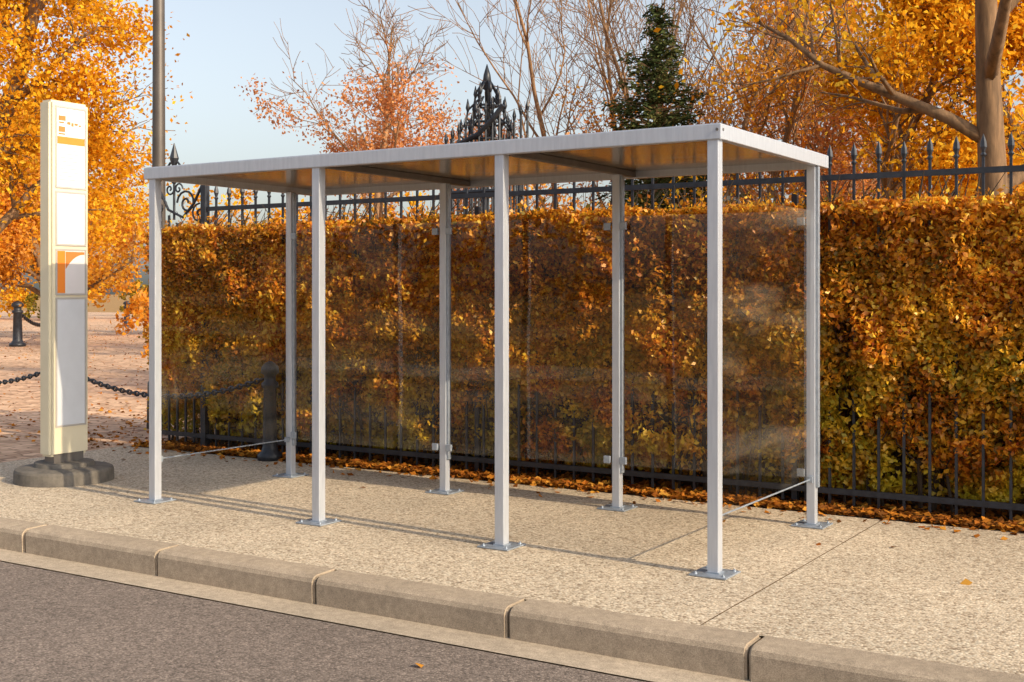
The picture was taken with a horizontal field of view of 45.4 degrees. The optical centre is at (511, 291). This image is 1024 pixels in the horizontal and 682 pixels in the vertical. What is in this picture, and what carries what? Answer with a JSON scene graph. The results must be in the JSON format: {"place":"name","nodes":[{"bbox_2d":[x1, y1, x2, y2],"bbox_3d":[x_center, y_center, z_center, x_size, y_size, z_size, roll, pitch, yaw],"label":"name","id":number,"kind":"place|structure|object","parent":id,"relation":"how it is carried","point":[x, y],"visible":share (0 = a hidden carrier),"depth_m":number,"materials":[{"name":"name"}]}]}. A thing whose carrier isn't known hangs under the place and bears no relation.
{"place":"outdoors","nodes":[
{"label":"outdoors","id":0,"kind":"place"},
{"bbox_2d":[0,311,214,462],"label":"cobbled plaza","id":1,"kind":"structure","parent":0,"point":[23,447],"depth_m":19.41,"materials":[{"name":"beige stone"}]},
{"bbox_2d":[9,301,25,346],"bbox_3d":[-13.560,0.875,33.590,0.442,1.250,0.431,0,0,32],"label":"bollard","id":2,"kind":"object","parent":1,"relation":"on","point":[17,339],"visible":1,"depth_m":33.48,"materials":[{"name":"black metal"}]},
{"bbox_2d":[22,313,39,326],"bbox_3d":[-14.085,0.757,36.804,0.136,0.619,6.599,0,0,-9],"label":"chain","id":3,"kind":"object","parent":2,"relation":"hanging from","point":[28,320],"visible":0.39,"depth_m":34.97,"materials":[{"name":"black metal"}]},
{"bbox_2d":[0,105,148,318],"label":"autumn tree","id":4,"kind":"object","parent":1,"relation":"on","point":[15,242],"visible":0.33,"depth_m":33.47,"materials":[{"name":"orange plant"}]},
{"bbox_2d":[0,0,192,255],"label":"autumn tree","id":5,"kind":"object","parent":1,"relation":"on","point":[69,83],"visible":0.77,"depth_m":19.92,"materials":[{"name":"orange plant"}]},
{"bbox_2d":[123,301,129,325],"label":"bollard","id":6,"kind":"object","parent":1,"relation":"on","point":[125,307],"visible":0.52,"depth_m":52.86,"materials":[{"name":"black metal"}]},
{"bbox_2d":[147,0,167,428],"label":"street lamp","id":7,"kind":"object","parent":1,"relation":"on","point":[158,115],"visible":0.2,"depth_m":13.44,"materials":[{"name":"metal"}]},
{"bbox_2d":[234,0,591,219],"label":"autumn tree","id":8,"kind":"object","parent":1,"relation":"on","point":[390,100],"visible":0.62,"depth_m":26.15,"materials":[{"name":"orange plant"}]},
{"bbox_2d":[591,3,746,210],"bbox_3d":[2.858,-2.087,24.012,3.993,7.174,4.160,0,0,32],"label":"spruce tree","id":9,"kind":"object","parent":1,"relation":"on","point":[655,67],"visible":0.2,"depth_m":23.82,"materials":[{"name":"green plant"}]},
{"bbox_2d":[0,561,644,681],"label":"road","id":10,"kind":"structure","parent":0,"point":[58,627],"depth_m":5.70,"materials":[{"name":"grey asphalt"}]},
{"bbox_2d":[0,325,1023,666],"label":"fallen leaves","id":11,"kind":"object","parent":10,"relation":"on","point":[836,505],"visible":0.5,"depth_m":9.32,"materials":[{"name":"orange plant"}]},
{"bbox_2d":[0,295,879,681],"bbox_3d":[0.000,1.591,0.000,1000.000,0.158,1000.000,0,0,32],"label":"ground","id":12,"kind":"structure","parent":0,"point":[112,305],"depth_m":6.87,"materials":[{"name":"grey concrete"}]},
{"bbox_2d":[0,72,132,291],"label":"autumn tree","id":13,"kind":"object","parent":12,"relation":"on","point":[101,236],"visible":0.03,"depth_m":39.44,"materials":[{"name":"orange plant"}]},
{"bbox_2d":[23,277,148,318],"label":"distant shrubs","id":14,"kind":"object","parent":12,"relation":"on","point":[30,301],"visible":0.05,"depth_m":64.38,"materials":[{"name":"orange plant"}]},
{"bbox_2d":[129,290,172,360],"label":"distant shrubs","id":15,"kind":"object","parent":12,"relation":"on","point":[141,300],"visible":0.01,"depth_m":18.46,"materials":[{"name":"orange plant"}]},
{"bbox_2d":[0,184,435,316],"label":"distant trees","id":16,"kind":"object","parent":12,"relation":"on","point":[23,296],"visible":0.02,"depth_m":68.47,"materials":[{"name":"orange plant"}]},
{"bbox_2d":[0,549,750,681],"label":"gutter","id":17,"kind":"object","parent":12,"relation":"on","point":[599,663],"depth_m":6.06,"materials":[{"name":"concrete"}]},
{"bbox_2d":[0,517,1023,681],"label":"kerb","id":18,"kind":"structure","parent":12,"relation":"on","point":[740,655],"depth_m":5.86,"materials":[{"name":"concrete"}]},
{"bbox_2d":[89,91,1023,334],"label":"distant trees","id":19,"kind":"object","parent":12,"relation":"on","point":[131,322],"visible":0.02,"depth_m":41.46,"materials":[{"name":"orange plant"}]},
{"bbox_2d":[138,438,1023,532],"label":"planting bed","id":20,"kind":"object","parent":12,"relation":"on","point":[751,489],"visible":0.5,"depth_m":9.08,"materials":[{"name":"soil"}]},
{"bbox_2d":[138,171,1023,516],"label":"hedge","id":21,"kind":"object","parent":20,"relation":"on","point":[770,343],"visible":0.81,"depth_m":9.17,"materials":[{"name":"orange plant"}]},
{"bbox_2d":[161,133,1023,519],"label":"iron fence","id":22,"kind":"object","parent":20,"relation":"on","point":[205,435],"visible":0.44,"depth_m":9.27,"materials":[{"name":"black metal"}]},
{"bbox_2d":[386,0,795,209],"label":"bare tree","id":23,"kind":"object","parent":12,"relation":"on","point":[538,111],"visible":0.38,"depth_m":26.34,"materials":[{"name":"brown plant"}]},
{"bbox_2d":[534,0,877,204],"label":"bare tree","id":24,"kind":"object","parent":12,"relation":"on","point":[782,105],"visible":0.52,"depth_m":25.18,"materials":[{"name":"brown plant"}]},
{"bbox_2d":[682,8,956,203],"bbox_3d":[6.554,-2.369,25.746,5.982,7.803,4.794,0,0,32],"label":"bare tree","id":25,"kind":"object","parent":12,"relation":"on","point":[848,169],"visible":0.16,"depth_m":25.40,"materials":[{"name":"brown plant"}]},
{"bbox_2d":[654,0,1023,196],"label":"oak tree","id":26,"kind":"object","parent":12,"relation":"on","point":[991,21],"visible":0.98,"depth_m":13.07,"materials":[{"name":"orange plant"}]},
{"bbox_2d":[654,0,1023,210],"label":"autumn tree","id":27,"kind":"object","parent":12,"relation":"on","point":[889,69],"visible":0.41,"depth_m":21.52,"materials":[{"name":"orange plant"}]},
{"bbox_2d":[722,0,1023,201],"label":"autumn tree","id":28,"kind":"object","parent":12,"relation":"on","point":[772,7],"visible":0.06,"depth_m":29.30,"materials":[{"name":"orange plant"}]},
{"bbox_2d":[856,0,1023,201],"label":"autumn tree","id":29,"kind":"object","parent":12,"relation":"on","point":[961,24],"visible":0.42,"depth_m":20.74,"materials":[{"name":"orange plant"}]},
{"bbox_2d":[0,446,880,624],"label":"pavement","id":30,"kind":"structure","parent":0,"point":[646,556],"depth_m":7.76,"materials":[{"name":"beige concrete"}]},
{"bbox_2d":[13,99,113,487],"bbox_3d":[-3.565,-0.003,9.751,0.760,3.005,0.760,0,0,32],"label":"bus stop sign","id":31,"kind":"object","parent":30,"relation":"on","point":[64,288],"visible":1,"depth_m":9.64,"materials":[{"name":"metal"}]},
{"bbox_2d":[257,361,281,461],"bbox_3d":[-2.159,1.060,10.924,0.221,0.880,0.215,0,0,32],"label":"bollard","id":32,"kind":"object","parent":30,"relation":"on","point":[269,452],"visible":0.99,"depth_m":10.87,"materials":[{"name":"black metal"}]},
{"bbox_2d":[88,377,263,399],"bbox_3d":[-3.401,0.894,11.748,2.858,0.272,0.060,0,0,34],"label":"chain","id":33,"kind":"object","parent":32,"relation":"hanging from","point":[136,393],"visible":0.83,"depth_m":11.54,"materials":[{"name":"black metal"}]},
{"bbox_2d":[134,123,832,579],"bbox_3d":[-0.295,0.304,8.341,4.490,2.387,1.885,0,0,32],"label":"bus shelter","id":34,"kind":"object","parent":30,"relation":"on","point":[714,151],"visible":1,"depth_m":7.93,"materials":[{"name":"metal"}]},
{"bbox_2d":[444,65,529,214],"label":"wrought iron gate pier","id":35,"kind":"structure","parent":0,"point":[489,121],"depth_m":13.88,"materials":[{"name":"black metal"}]},
{"bbox_2d":[0,0,1023,294],"label":"sky","id":36,"kind":"structure","parent":0,"point":[229,41],"materials":[{"name":"blue"}]},
{"bbox_2d":[703,520,1023,675],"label":"pavement","id":37,"kind":"structure","parent":0,"point":[871,590],"depth_m":5.94,"materials":[{"name":"beige concrete"}]},
{"bbox_3d":[-7.146,1.070,14.229,0.221,0.860,0.215,0,0,32],"label":"bollard","id":38,"kind":"object","parent":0,"visible":0},
{"bbox_2d":[0,372,39,384],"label":"chain","id":39,"kind":"object","parent":38,"relation":"hanging from","point":[29,376],"visible":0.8,"depth_m":12.91,"materials":[{"name":"black metal"}]}
]}

